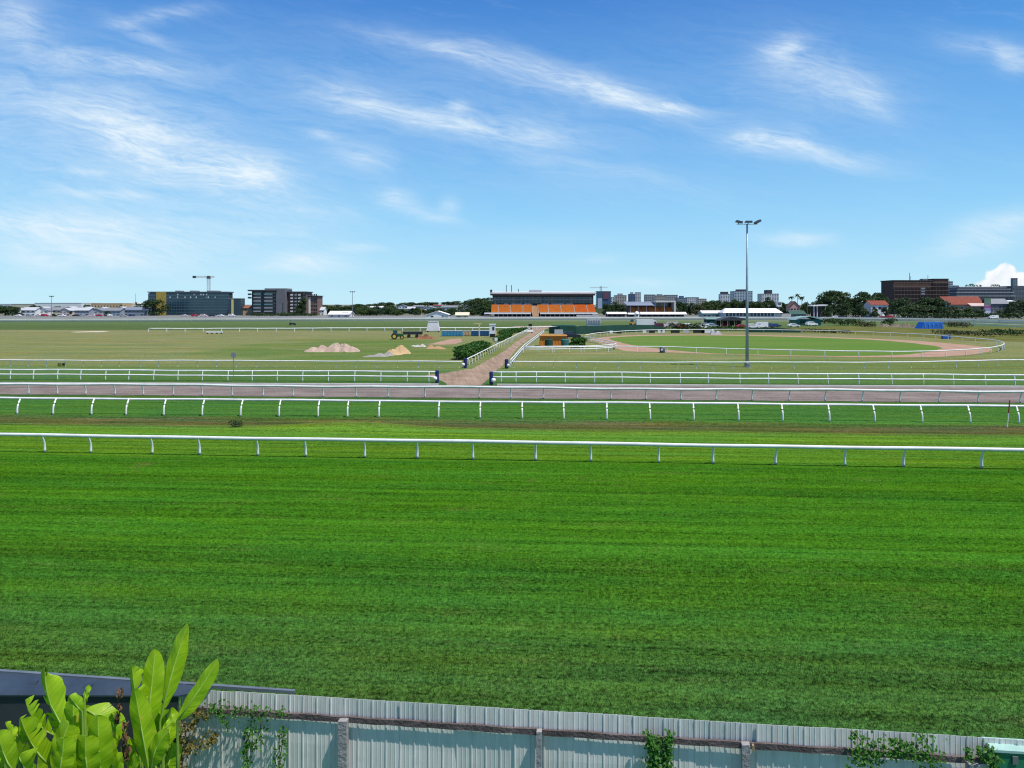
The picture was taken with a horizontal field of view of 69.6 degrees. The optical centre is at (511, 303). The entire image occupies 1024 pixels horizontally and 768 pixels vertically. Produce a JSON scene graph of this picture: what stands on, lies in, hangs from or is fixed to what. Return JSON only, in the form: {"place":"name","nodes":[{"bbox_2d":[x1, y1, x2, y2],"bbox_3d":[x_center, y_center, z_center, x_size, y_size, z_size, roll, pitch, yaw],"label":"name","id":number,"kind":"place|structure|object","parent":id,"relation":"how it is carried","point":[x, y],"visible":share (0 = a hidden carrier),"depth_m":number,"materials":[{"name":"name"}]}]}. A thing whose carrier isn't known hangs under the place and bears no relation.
{"place":"outdoors","nodes":[
{"label":"outdoors","id":0,"kind":"place"},
{"bbox_2d":[21,307,40,315],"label":"house","id":1,"kind":"structure","parent":0,"point":[34,311],"depth_m":525.63,"materials":[{"name":"white paint"}]},
{"bbox_2d":[73,308,93,315],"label":"house","id":2,"kind":"structure","parent":0,"point":[86,311],"depth_m":531.34,"materials":[{"name":"grey paint"}]},
{"bbox_2d":[102,308,124,315],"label":"house","id":3,"kind":"structure","parent":0,"point":[116,311],"depth_m":525.00,"materials":[{"name":"grey paint"}]},
{"bbox_2d":[0,669,294,767],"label":"garden shed","id":4,"kind":"structure","parent":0,"point":[18,688],"depth_m":12.71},
{"bbox_2d":[147,291,233,314],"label":"office building","id":5,"kind":"structure","parent":0,"point":[198,302],"depth_m":560.00,"materials":[{"name":"teal glass"}]},
{"bbox_2d":[426,326,548,384],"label":"dirt path","id":6,"kind":"structure","parent":0,"point":[478,375],"depth_m":93.97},
{"bbox_2d":[0,305,1023,738],"bbox_3d":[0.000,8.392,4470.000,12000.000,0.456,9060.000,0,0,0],"label":"ground","id":7,"kind":"structure","parent":0,"point":[190,347],"depth_m":29.30,"materials":[{"name":"green plant"}]},
{"bbox_2d":[0,305,14,315],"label":"bushy tree","id":8,"kind":"object","parent":7,"relation":"on","point":[3,309],"visible":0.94,"depth_m":519.59,"materials":[{"name":"green plant"}]},
{"bbox_2d":[35,303,90,307],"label":"warehouse","id":9,"kind":"structure","parent":7,"relation":"on","point":[78,305],"depth_m":760.00,"materials":[{"name":"white paint"}]},
{"bbox_2d":[0,667,126,767],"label":"banana plant","id":10,"kind":"object","parent":7,"relation":"on","point":[85,735],"visible":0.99,"depth_m":10.51,"materials":[{"name":"green plant"}]},
{"bbox_2d":[91,303,134,307],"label":"tan building","id":11,"kind":"structure","parent":7,"relation":"on","point":[109,305],"depth_m":700.00,"materials":[{"name":"beige paint"}]},
{"bbox_2d":[125,307,153,315],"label":"house","id":12,"kind":"structure","parent":7,"relation":"on","point":[138,311],"depth_m":531.00,"materials":[{"name":"grey metal"}]},
{"bbox_2d":[139,299,170,315],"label":"bushy tree","id":13,"kind":"object","parent":7,"relation":"on","point":[153,304],"visible":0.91,"depth_m":535.96,"materials":[{"name":"green plant"}]},
{"bbox_2d":[109,622,218,767],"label":"banana plant","id":14,"kind":"object","parent":7,"relation":"on","point":[154,733],"visible":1,"depth_m":10.88,"materials":[{"name":"green plant"}]},
{"bbox_2d":[0,369,434,381],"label":"double rail","id":15,"kind":"object","parent":7,"relation":"on","point":[227,376],"visible":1,"depth_m":81.15,"materials":[{"name":"white plastic"}]},
{"bbox_2d":[0,359,461,368],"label":"running rail","id":16,"kind":"object","parent":7,"relation":"on","point":[295,361],"visible":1,"depth_m":98.15,"materials":[{"name":"white plastic"}]},
{"bbox_2d":[228,298,244,314],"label":"office annex","id":17,"kind":"object","parent":7,"relation":"on","point":[236,306],"visible":0.98,"depth_m":552.00,"materials":[{"name":"blue glass"}]},
{"bbox_2d":[248,288,322,315],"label":"apartment block","id":18,"kind":"structure","parent":7,"relation":"on","point":[273,300],"depth_m":545.00,"materials":[{"name":"stone"}]},
{"bbox_2d":[304,342,359,351],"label":"sand pile","id":19,"kind":"object","parent":7,"relation":"on","point":[335,347],"visible":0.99,"depth_m":130.95,"materials":[{"name":"beige sand"}]},
{"bbox_2d":[327,311,354,316],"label":"gable shed","id":20,"kind":"structure","parent":7,"relation":"on","point":[339,314],"depth_m":471.46,"materials":[{"name":"white metal"}]},
{"bbox_2d":[148,326,554,331],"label":"rail","id":21,"kind":"object","parent":7,"relation":"on","point":[341,328],"visible":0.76,"depth_m":224.25,"materials":[{"name":"white plastic"}]},
{"bbox_2d":[387,345,410,354],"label":"sand pile","id":22,"kind":"object","parent":7,"relation":"on","point":[400,350],"visible":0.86,"depth_m":125.66,"materials":[{"name":"beige sand"}]},
{"bbox_2d":[426,321,439,331],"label":"white canopy box","id":23,"kind":"object","parent":7,"relation":"on","point":[432,325],"visible":1,"depth_m":223.69,"materials":[{"name":"fabric"}]},
{"bbox_2d":[426,311,449,317],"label":"gable tent","id":24,"kind":"object","parent":7,"relation":"on","point":[436,314],"visible":0.82,"depth_m":440.00,"materials":[{"name":"fabric"}]},
{"bbox_2d":[428,339,461,344],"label":"bare soil patch","id":25,"kind":"object","parent":7,"relation":"on","point":[451,341],"visible":1,"depth_m":162.28,"materials":[{"name":"beige sand"}]},
{"bbox_2d":[442,330,462,335],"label":"storage container","id":26,"kind":"object","parent":7,"relation":"on","point":[452,332],"visible":0.99,"depth_m":193.56,"materials":[{"name":"blue metal"}]},
{"bbox_2d":[452,340,492,359],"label":"hedge","id":27,"kind":"object","parent":7,"relation":"on","point":[466,350],"visible":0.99,"depth_m":115.70,"materials":[{"name":"green plant"}]},
{"bbox_2d":[471,330,488,335],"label":"storage container","id":28,"kind":"object","parent":7,"relation":"on","point":[482,332],"visible":0.92,"depth_m":195.50,"materials":[{"name":"blue metal"}]},
{"bbox_2d":[467,328,530,365],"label":"path rail","id":29,"kind":"object","parent":7,"relation":"on","point":[523,332],"visible":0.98,"depth_m":130.88,"materials":[{"name":"white plastic"}]},
{"bbox_2d":[492,332,514,340],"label":"hedge","id":30,"kind":"object","parent":7,"relation":"on","point":[502,336],"visible":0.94,"depth_m":172.42,"materials":[{"name":"green plant"}]},
{"bbox_2d":[0,433,1023,467],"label":"running rail","id":31,"kind":"object","parent":7,"relation":"on","point":[471,441],"visible":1,"depth_m":39.76,"materials":[{"name":"white plastic"}]},
{"bbox_2d":[0,397,1023,423],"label":"running rail","id":32,"kind":"object","parent":7,"relation":"on","point":[586,402],"visible":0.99,"depth_m":54.69,"materials":[{"name":"white plastic"}]},
{"bbox_2d":[0,317,1023,323],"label":"picket fence","id":33,"kind":"object","parent":7,"relation":"on","point":[404,319],"visible":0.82,"depth_m":362.02,"materials":[{"name":"white plastic"}]},
{"bbox_2d":[497,327,528,333],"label":"hedge","id":34,"kind":"object","parent":7,"relation":"on","point":[521,329],"visible":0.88,"depth_m":213.41,"materials":[{"name":"green plant"}]},
{"bbox_2d":[510,330,543,365],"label":"path rail","id":35,"kind":"object","parent":7,"relation":"on","point":[528,343],"visible":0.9,"depth_m":139.81,"materials":[{"name":"white plastic"}]},
{"bbox_2d":[539,335,566,345],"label":"orange shed","id":36,"kind":"structure","parent":7,"relation":"on","point":[556,339],"depth_m":148.11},
{"bbox_2d":[523,336,615,351],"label":"chute rail","id":37,"kind":"object","parent":7,"relation":"on","point":[596,348],"visible":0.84,"depth_m":130.59,"materials":[{"name":"white plastic"}]},
{"bbox_2d":[568,337,587,347],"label":"garden shrub","id":38,"kind":"object","parent":7,"relation":"on","point":[579,341],"visible":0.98,"depth_m":142.14,"materials":[{"name":"green plant"}]},
{"bbox_2d":[586,319,600,325],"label":"pale hut","id":39,"kind":"object","parent":7,"relation":"on","point":[593,322],"visible":1,"depth_m":283.13,"materials":[{"name":"grey paint"}]},
{"bbox_2d":[181,690,1023,767],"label":"corrugated fence","id":40,"kind":"object","parent":7,"relation":"on","point":[329,732],"visible":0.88,"depth_m":12.20,"materials":[{"name":"metal"}]},
{"bbox_2d":[175,709,218,767],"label":"withered shrub","id":41,"kind":"object","parent":40,"relation":"attached to","point":[195,721],"visible":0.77,"depth_m":12.62,"materials":[{"name":"brown plant"}]},
{"bbox_2d":[199,699,289,767],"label":"creeper vine","id":42,"kind":"object","parent":40,"relation":"attached to","point":[245,737],"visible":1,"depth_m":12.52,"materials":[{"name":"green plant"}]},
{"bbox_2d":[640,728,675,767],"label":"creeper vine","id":43,"kind":"object","parent":40,"relation":"attached to","point":[657,757],"visible":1,"depth_m":11.74,"materials":[{"name":"green plant"}]},
{"bbox_2d":[845,724,946,767],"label":"creeper vine","id":44,"kind":"object","parent":40,"relation":"attached to","point":[901,744],"visible":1,"depth_m":11.37,"materials":[{"name":"green plant"}]},
{"bbox_2d":[962,739,1005,767],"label":"creeper vine","id":45,"kind":"object","parent":40,"relation":"attached to","point":[983,758],"visible":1,"depth_m":11.21,"materials":[{"name":"green plant"}]},
{"bbox_2d":[596,291,610,307],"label":"apartment tower","id":46,"kind":"structure","parent":7,"relation":"on","point":[603,297],"depth_m":899.94,"materials":[{"name":"blue paint"}]},
{"bbox_2d":[549,325,665,333],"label":"shade screen","id":47,"kind":"object","parent":7,"relation":"on","point":[590,329],"visible":0.77,"depth_m":213.22,"materials":[{"name":"fabric"}]},
{"bbox_2d":[636,319,656,324],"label":"white truck","id":48,"kind":"object","parent":7,"relation":"on","point":[645,322],"visible":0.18,"depth_m":264.43,"materials":[{"name":"paint"}]},
{"bbox_2d":[623,301,675,315],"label":"grandstand","id":49,"kind":"object","parent":7,"relation":"on","point":[634,307],"visible":0.84,"depth_m":524.18,"materials":[{"name":"grey paint"}]},
{"bbox_2d":[666,322,704,328],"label":"wild shrub","id":50,"kind":"object","parent":7,"relation":"on","point":[695,326],"visible":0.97,"depth_m":240.87,"materials":[{"name":"green plant"}]},
{"bbox_2d":[698,310,720,316],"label":"pavilion","id":51,"kind":"structure","parent":7,"relation":"on","point":[708,313],"depth_m":450.68,"materials":[{"name":"white paint"}]},
{"bbox_2d":[706,325,745,330],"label":"wild shrub","id":52,"kind":"object","parent":7,"relation":"on","point":[729,327],"visible":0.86,"depth_m":236.79,"materials":[{"name":"green plant"}]},
{"bbox_2d":[715,316,745,326],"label":"open pavilion","id":53,"kind":"structure","parent":7,"relation":"on","point":[731,321],"depth_m":267.68,"materials":[{"name":"grey paint"}]},
{"bbox_2d":[735,219,760,366],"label":"floodlight mast","id":54,"kind":"object","parent":7,"relation":"on","point":[747,330],"visible":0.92,"depth_m":99.10,"materials":[{"name":"metal"}]},
{"bbox_2d":[718,308,790,317],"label":"white hall","id":55,"kind":"structure","parent":7,"relation":"on","point":[752,312],"depth_m":440.00,"materials":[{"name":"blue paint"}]},
{"bbox_2d":[492,371,1023,385],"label":"double rail","id":56,"kind":"object","parent":7,"relation":"on","point":[768,378],"visible":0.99,"depth_m":77.79,"materials":[{"name":"white plastic"}]},
{"bbox_2d":[523,329,1004,357],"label":"ring rail","id":57,"kind":"object","parent":7,"relation":"on","point":[782,349],"visible":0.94,"depth_m":127.72,"materials":[{"name":"white plastic"}]},
{"bbox_2d":[509,359,1023,368],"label":"running rail","id":58,"kind":"object","parent":7,"relation":"on","point":[888,362],"visible":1,"depth_m":95.98,"materials":[{"name":"white plastic"}]},
{"bbox_2d":[749,327,800,332],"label":"shade screen","id":59,"kind":"object","parent":7,"relation":"on","point":[785,330],"visible":0.77,"depth_m":218.19,"materials":[{"name":"fabric"}]},
{"bbox_2d":[785,310,806,316],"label":"long shed","id":60,"kind":"structure","parent":7,"relation":"on","point":[794,313],"depth_m":451.78,"materials":[{"name":"green metal"}]},
{"bbox_2d":[788,316,822,325],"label":"teal shed","id":61,"kind":"structure","parent":7,"relation":"on","point":[798,320],"depth_m":290.92,"materials":[{"name":"teal metal"}]},
{"bbox_2d":[829,318,865,325],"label":"wild shrub","id":62,"kind":"object","parent":7,"relation":"on","point":[846,322],"visible":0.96,"depth_m":286.99,"materials":[{"name":"green plant"}]},
{"bbox_2d":[863,300,888,316],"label":"house","id":63,"kind":"structure","parent":7,"relation":"on","point":[869,305],"depth_m":471.21,"materials":[{"name":"white paint"}]},
{"bbox_2d":[896,312,1023,318],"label":"hedge","id":64,"kind":"object","parent":7,"relation":"on","point":[976,315],"visible":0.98,"depth_m":425.59,"materials":[{"name":"green plant"}]},
{"bbox_2d":[939,296,983,312],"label":"house","id":65,"kind":"structure","parent":7,"relation":"on","point":[974,302],"depth_m":482.32,"materials":[{"name":"ceramic"}]},
{"bbox_2d":[949,284,1013,300],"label":"terraced building","id":66,"kind":"structure","parent":7,"relation":"on","point":[991,292],"depth_m":621.54,"materials":[{"name":"stone"}]},
{"bbox_2d":[982,299,1009,316],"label":"house","id":67,"kind":"structure","parent":7,"relation":"on","point":[998,304],"depth_m":475.00,"materials":[{"name":"stone"}]},
{"bbox_2d":[983,737,1023,767],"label":"green storage box","id":68,"kind":"object","parent":7,"relation":"on","point":[1012,755],"visible":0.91,"depth_m":11.22,"materials":[{"name":"paint"}]},
{"bbox_2d":[999,286,1023,312],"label":"apartment block","id":69,"kind":"structure","parent":7,"relation":"on","point":[1018,293],"depth_m":640.00,"materials":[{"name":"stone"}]},
{"bbox_2d":[0,385,1023,402],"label":"dirt track","id":70,"kind":"structure","parent":0,"point":[737,395],"depth_m":69.85,"materials":[{"name":"brown soil"}]},
{"bbox_2d":[0,382,438,384],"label":"kerb","id":71,"kind":"structure","parent":70,"relation":"on","point":[252,383],"depth_m":77.33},
{"bbox_2d":[0,383,1023,402],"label":"running rail","id":72,"kind":"object","parent":70,"relation":"on","point":[589,388],"visible":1,"depth_m":65.85,"materials":[{"name":"white plastic"}]},
{"bbox_2d":[497,384,1023,387],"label":"kerb","id":73,"kind":"structure","parent":70,"relation":"on","point":[757,385],"depth_m":75.67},
{"bbox_2d":[0,316,1023,317],"bbox_3d":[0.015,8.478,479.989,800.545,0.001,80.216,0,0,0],"label":"fence","id":74,"kind":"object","parent":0,"point":[304,316],"depth_m":499.20,"materials":[{"name":"white metal"}]},
{"bbox_2d":[250,313,317,315],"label":"hedge","id":75,"kind":"object","parent":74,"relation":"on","point":[286,314],"visible":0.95,"depth_m":510.10,"materials":[{"name":"green plant"}]},
{"bbox_2d":[484,285,598,316],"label":"grandstand","id":76,"kind":"object","parent":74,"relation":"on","point":[534,303],"visible":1,"depth_m":511.74,"materials":[{"name":"orange plastic"}]},
{"bbox_2d":[605,312,626,316],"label":"marquee","id":77,"kind":"object","parent":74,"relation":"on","point":[615,314],"visible":0.9,"depth_m":487.60,"materials":[{"name":"fabric"}]},
{"bbox_2d":[639,312,686,316],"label":"awning","id":78,"kind":"object","parent":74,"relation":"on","point":[661,314],"visible":0.94,"depth_m":492.60,"materials":[{"name":"fabric"}]},
{"bbox_2d":[808,305,825,316],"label":"white carport","id":79,"kind":"object","parent":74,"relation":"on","point":[816,311],"visible":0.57,"depth_m":469.00,"materials":[{"name":"paint"}]},
{"bbox_2d":[821,305,833,316],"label":"bushy tree","id":80,"kind":"object","parent":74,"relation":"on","point":[828,311],"visible":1,"depth_m":449.22,"materials":[{"name":"green plant"}]},
{"bbox_2d":[817,290,848,315],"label":"broad tree","id":81,"kind":"object","parent":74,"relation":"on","point":[830,297],"visible":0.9,"depth_m":487.63,"materials":[{"name":"green plant"}]},
{"bbox_2d":[834,302,853,315],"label":"bushy tree","id":82,"kind":"object","parent":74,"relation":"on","point":[845,309],"visible":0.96,"depth_m":468.04,"materials":[{"name":"green plant"}]},
{"bbox_2d":[851,302,869,316],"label":"bushy tree","id":83,"kind":"object","parent":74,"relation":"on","point":[860,310],"visible":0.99,"depth_m":461.59,"materials":[{"name":"green plant"}]},
{"bbox_2d":[850,291,877,310],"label":"broad tree","id":84,"kind":"object","parent":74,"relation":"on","point":[864,296],"visible":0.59,"depth_m":486.81,"materials":[{"name":"green plant"}]},
{"bbox_2d":[890,297,914,311],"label":"broad tree","id":85,"kind":"object","parent":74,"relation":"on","point":[905,301],"visible":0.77,"depth_m":468.43,"materials":[{"name":"green plant"}]},
{"bbox_2d":[894,304,922,317],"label":"bushy tree","id":86,"kind":"object","parent":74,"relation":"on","point":[904,309],"visible":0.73,"depth_m":450.98,"materials":[{"name":"green plant"}]},
{"bbox_2d":[909,305,936,316],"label":"bushy tree","id":87,"kind":"object","parent":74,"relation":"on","point":[927,308],"visible":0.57,"depth_m":452.62,"materials":[{"name":"green plant"}]},
{"bbox_2d":[924,297,950,312],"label":"broad tree","id":88,"kind":"object","parent":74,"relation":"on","point":[938,301],"visible":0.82,"depth_m":460.98,"materials":[{"name":"green plant"}]},
{"bbox_2d":[984,298,990,313],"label":"banner sign","id":89,"kind":"object","parent":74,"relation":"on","point":[987,304],"visible":0.85,"depth_m":461.90,"materials":[{"name":"metal"}]},
{"bbox_2d":[1007,299,1023,312],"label":"broad tree","id":90,"kind":"object","parent":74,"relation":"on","point":[1018,303],"visible":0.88,"depth_m":467.94,"materials":[{"name":"green plant"}]},
{"bbox_2d":[0,0,1023,304],"label":"sky","id":91,"kind":"structure","parent":0,"point":[394,151],"materials":[{"name":"blue"}]},
{"bbox_2d":[614,293,626,304],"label":"apartment tower","id":92,"kind":"structure","parent":0,"point":[620,298],"depth_m":1500.00,"materials":[{"name":"grey paint"}]},
{"bbox_2d":[394,306,856,313],"bbox_3d":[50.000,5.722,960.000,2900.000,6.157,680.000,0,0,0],"label":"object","id":93,"kind":"structure","parent":0,"point":[598,310],"depth_m":767.63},
{"bbox_2d":[719,292,729,303],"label":"apartment tower","id":94,"kind":"structure","parent":0,"point":[724,296],"depth_m":1500.00,"materials":[{"name":"grey paint"}]},
{"bbox_2d":[730,289,752,305],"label":"apartment tower","id":95,"kind":"structure","parent":0,"point":[738,294],"depth_m":1500.00,"materials":[{"name":"grey paint"}]},
{"bbox_2d":[757,290,778,305],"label":"apartment tower","id":96,"kind":"structure","parent":0,"point":[766,294],"depth_m":1500.00,"materials":[{"name":"grey paint"}]},
{"bbox_2d":[609,335,941,355],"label":"ring lawn","id":97,"kind":"structure","parent":0,"point":[767,342],"depth_m":154.13,"materials":[{"name":"green plant"}]},
{"bbox_2d":[591,335,991,356],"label":"ring sand track","id":98,"kind":"structure","parent":0,"point":[946,346],"depth_m":140.35,"materials":[{"name":"beige sand"}]},
{"bbox_2d":[786,301,799,311],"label":"house","id":99,"kind":"structure","parent":0,"point":[792,305],"depth_m":520.02,"materials":[{"name":"pink"}]},
{"bbox_2d":[782,326,1023,341],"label":"weedy field","id":100,"kind":"structure","parent":0,"point":[894,331],"depth_m":219.20,"materials":[{"name":"green plant"}]},
{"bbox_2d":[798,328,850,332],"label":"wild shrub","id":101,"kind":"object","parent":100,"relation":"on","point":[842,331],"visible":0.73,"depth_m":218.85,"materials":[{"name":"green plant"}]},
{"bbox_2d":[876,323,915,327],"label":"debris heap","id":102,"kind":"object","parent":100,"relation":"on","point":[904,325],"visible":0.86,"depth_m":267.99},
{"bbox_2d":[915,322,943,328],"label":"blue tarpaulin","id":103,"kind":"object","parent":100,"relation":"on","point":[929,325],"visible":1,"depth_m":252.53,"materials":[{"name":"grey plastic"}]},
{"bbox_2d":[943,321,973,327],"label":"wild shrub","id":104,"kind":"object","parent":100,"relation":"on","point":[958,324],"visible":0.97,"depth_m":267.79,"materials":[{"name":"green plant"}]},
{"bbox_2d":[931,329,1001,335],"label":"wild shrub","id":105,"kind":"object","parent":100,"relation":"on","point":[955,332],"visible":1,"depth_m":198.75,"materials":[{"name":"green plant"}]},
{"bbox_2d":[977,328,1023,334],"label":"wild shrub","id":106,"kind":"object","parent":100,"relation":"on","point":[1012,331],"visible":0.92,"depth_m":200.58,"materials":[{"name":"green plant"}]},
{"bbox_2d":[880,273,949,313],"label":"brick building","id":107,"kind":"structure","parent":0,"point":[913,290],"depth_m":600.00,"materials":[{"name":"brown brick"}]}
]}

